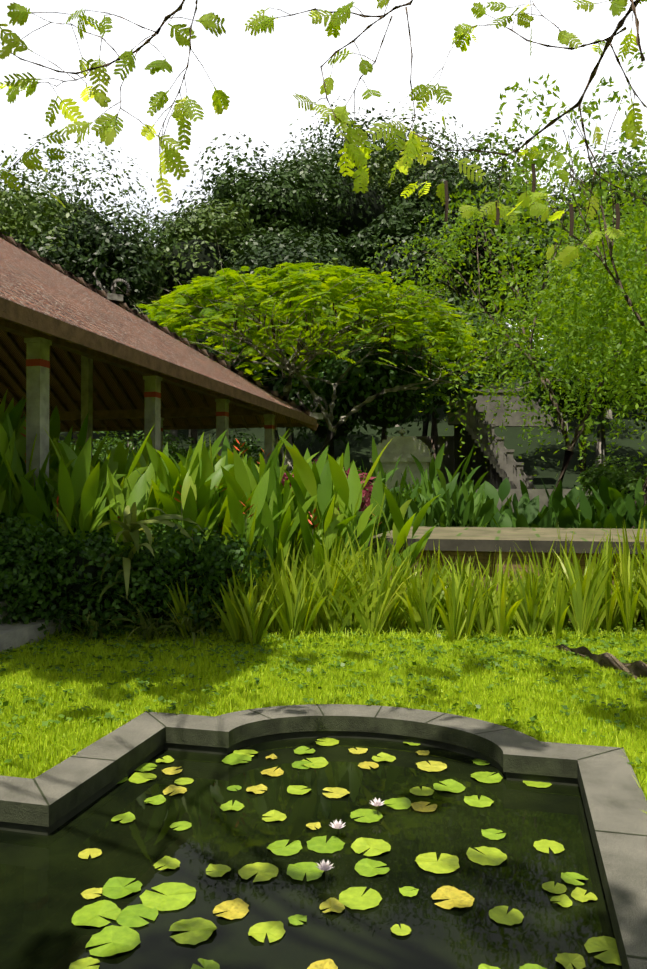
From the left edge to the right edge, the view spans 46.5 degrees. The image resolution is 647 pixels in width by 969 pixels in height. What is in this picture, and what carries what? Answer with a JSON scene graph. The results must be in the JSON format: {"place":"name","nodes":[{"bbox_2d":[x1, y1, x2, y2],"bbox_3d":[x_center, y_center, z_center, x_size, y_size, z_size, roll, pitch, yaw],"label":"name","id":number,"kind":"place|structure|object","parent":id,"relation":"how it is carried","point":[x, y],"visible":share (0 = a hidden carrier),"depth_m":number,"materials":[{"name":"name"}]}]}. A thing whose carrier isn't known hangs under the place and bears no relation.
{"place":"outdoors","nodes":[
{"label":"outdoors","id":0,"kind":"place"},
{"bbox_2d":[0,564,259,652],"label":"stone slab","id":1,"kind":"structure","parent":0,"point":[16,634],"depth_m":8.07,"materials":[{"name":"grey stone"}]},
{"bbox_2d":[24,337,274,485],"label":"columns","id":2,"kind":"structure","parent":1,"relation":"on","point":[37,379],"depth_m":12.67,"materials":[{"name":"beige paint"}]},
{"bbox_2d":[0,297,318,431],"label":"timber pavilion","id":3,"kind":"object","parent":1,"relation":"on","point":[27,322],"visible":0.48,"depth_m":15.02,"materials":[{"name":"brown wood"}]},
{"bbox_2d":[0,238,306,414],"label":"pavilion roof","id":4,"kind":"structure","parent":3,"relation":"on","point":[30,281],"depth_m":13.03,"materials":[{"name":"brown tile"}]},
{"bbox_2d":[0,329,298,427],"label":"pavilion roof underside","id":5,"kind":"structure","parent":4,"relation":"attached to","point":[139,381],"depth_m":20.14,"materials":[{"name":"brown wood"}]},
{"bbox_2d":[0,231,328,419],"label":"pavilion ridge ornaments","id":6,"kind":"object","parent":4,"relation":"on","point":[114,297],"visible":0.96,"depth_m":17.70},
{"bbox_2d":[0,731,578,835],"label":"pond wall","id":7,"kind":"structure","parent":0,"point":[25,828],"depth_m":5.11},
{"bbox_2d":[0,704,646,968],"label":"pond coping","id":8,"kind":"object","parent":7,"relation":"on","point":[614,799],"visible":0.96,"depth_m":4.57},
{"bbox_2d":[0,738,621,968],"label":"pond water","id":9,"kind":"structure","parent":0,"point":[46,881],"depth_m":3.57,"materials":[{"name":"black liquid"}]},
{"bbox_2d":[69,738,620,968],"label":"water lily pads","id":10,"kind":"object","parent":9,"relation":"on","point":[123,937],"visible":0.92,"depth_m":3.41,"materials":[{"name":"green plant"}]},
{"bbox_2d":[316,797,384,881],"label":"water lily flowers","id":11,"kind":"object","parent":9,"relation":"in","point":[324,866],"visible":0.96,"depth_m":3.85,"materials":[{"name":"white plant"}]},
{"bbox_2d":[0,0,646,268],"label":"branches","id":12,"kind":"object","parent":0,"point":[106,131],"depth_m":4.33,"materials":[{"name":"green plant"}]},
{"bbox_2d":[0,0,646,348],"label":"sky","id":13,"kind":"structure","parent":0,"point":[261,74],"materials":[{"name":"white"}]},
{"bbox_2d":[0,539,646,799],"bbox_3d":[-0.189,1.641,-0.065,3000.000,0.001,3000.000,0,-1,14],"label":"ground","id":14,"kind":"structure","parent":0,"point":[617,630],"depth_m":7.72,"materials":[{"name":"green plant"}]},
{"bbox_2d":[44,502,222,644],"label":"small plants","id":15,"kind":"object","parent":14,"relation":"on","point":[131,533],"visible":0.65,"depth_m":8.28,"materials":[{"name":"green plant"}]},
{"bbox_2d":[0,515,272,639],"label":"hedge bush","id":16,"kind":"object","parent":14,"relation":"on","point":[21,555],"depth_m":8.34,"materials":[{"name":"green plant"}]},
{"bbox_2d":[0,389,440,624],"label":"broad-leaved plants","id":17,"kind":"object","parent":14,"relation":"on","point":[93,493],"visible":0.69,"depth_m":9.20,"materials":[{"name":"green plant"}]},
{"bbox_2d":[2,415,381,562],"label":"flowers","id":18,"kind":"object","parent":17,"relation":"attached to","point":[316,525],"visible":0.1,"depth_m":9.12,"materials":[{"name":"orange plant"}]},
{"bbox_2d":[0,620,646,767],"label":"lawn weeds","id":19,"kind":"object","parent":14,"relation":"on","point":[392,680],"visible":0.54,"depth_m":7.02,"materials":[{"name":"green plant"}]},
{"bbox_2d":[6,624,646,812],"bbox_3d":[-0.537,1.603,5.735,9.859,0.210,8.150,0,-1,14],"label":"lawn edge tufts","id":20,"kind":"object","parent":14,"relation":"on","point":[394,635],"visible":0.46,"depth_m":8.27,"materials":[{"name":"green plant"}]},
{"bbox_2d":[281,460,375,515],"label":"red flowers","id":21,"kind":"object","parent":14,"relation":"on","point":[365,503],"visible":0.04,"depth_m":11.66,"materials":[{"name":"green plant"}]},
{"bbox_2d":[157,511,646,647],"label":"iris plants","id":22,"kind":"object","parent":14,"relation":"on","point":[333,595],"visible":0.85,"depth_m":8.54,"materials":[{"name":"green plant"}]},
{"bbox_2d":[370,427,434,494],"bbox_3d":[2.336,0.089,22.389,1.940,3.620,0.900,0,-1,14],"label":"shrine gate head","id":23,"kind":"object","parent":14,"relation":"on","point":[405,447],"visible":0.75,"depth_m":22.07},
{"bbox_2d":[172,435,646,585],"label":"garden bed plants","id":24,"kind":"object","parent":14,"relation":"on","point":[466,505],"visible":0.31,"depth_m":14.01,"materials":[{"name":"green plant"}]},
{"bbox_2d":[368,526,646,623],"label":"stone bench","id":25,"kind":"object","parent":14,"relation":"on","point":[485,542],"visible":0.21,"depth_m":9.90,"materials":[{"name":"beige stone"}]},
{"bbox_2d":[415,381,634,512],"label":"stairs and walls","id":26,"kind":"structure","parent":14,"relation":"on","point":[500,463],"depth_m":32.40,"materials":[{"name":"grey concrete"}]},
{"bbox_2d":[546,644,646,678],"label":"tree root","id":27,"kind":"object","parent":14,"relation":"on","point":[636,669],"visible":0.75,"depth_m":6.94,"materials":[{"name":"brown plant"}]},
{"bbox_2d":[136,262,512,471],"bbox_3d":[-0.401,-2.337,23.920,12.833,8.527,12.126,0,-1,14],"label":"flame tree","id":28,"kind":"object","parent":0,"point":[204,285],"depth_m":21.54,"materials":[{"name":"green plant"}]},
{"bbox_2d":[117,231,570,388],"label":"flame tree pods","id":29,"kind":"object","parent":28,"relation":"attached to","point":[291,314],"visible":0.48,"depth_m":19.58,"materials":[{"name":"green plant"}]},
{"bbox_2d":[60,363,646,538],"bbox_3d":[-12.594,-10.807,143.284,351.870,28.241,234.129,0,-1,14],"label":"wall","id":30,"kind":"structure","parent":0,"point":[548,475],"depth_m":43.05,"materials":[{"name":"grey concrete"}]},
{"bbox_2d":[0,96,646,475],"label":"hill forest","id":31,"kind":"object","parent":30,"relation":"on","point":[131,259],"depth_m":45.67,"materials":[{"name":"green plant"}]},
{"bbox_2d":[60,308,646,521],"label":"shrubs","id":32,"kind":"object","parent":30,"relation":"on","point":[334,368],"depth_m":27.56,"materials":[{"name":"green plant"}]},
{"bbox_2d":[348,52,646,528],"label":"weeping tree","id":33,"kind":"object","parent":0,"point":[627,328],"depth_m":16.01,"materials":[{"name":"green plant"}]}
]}

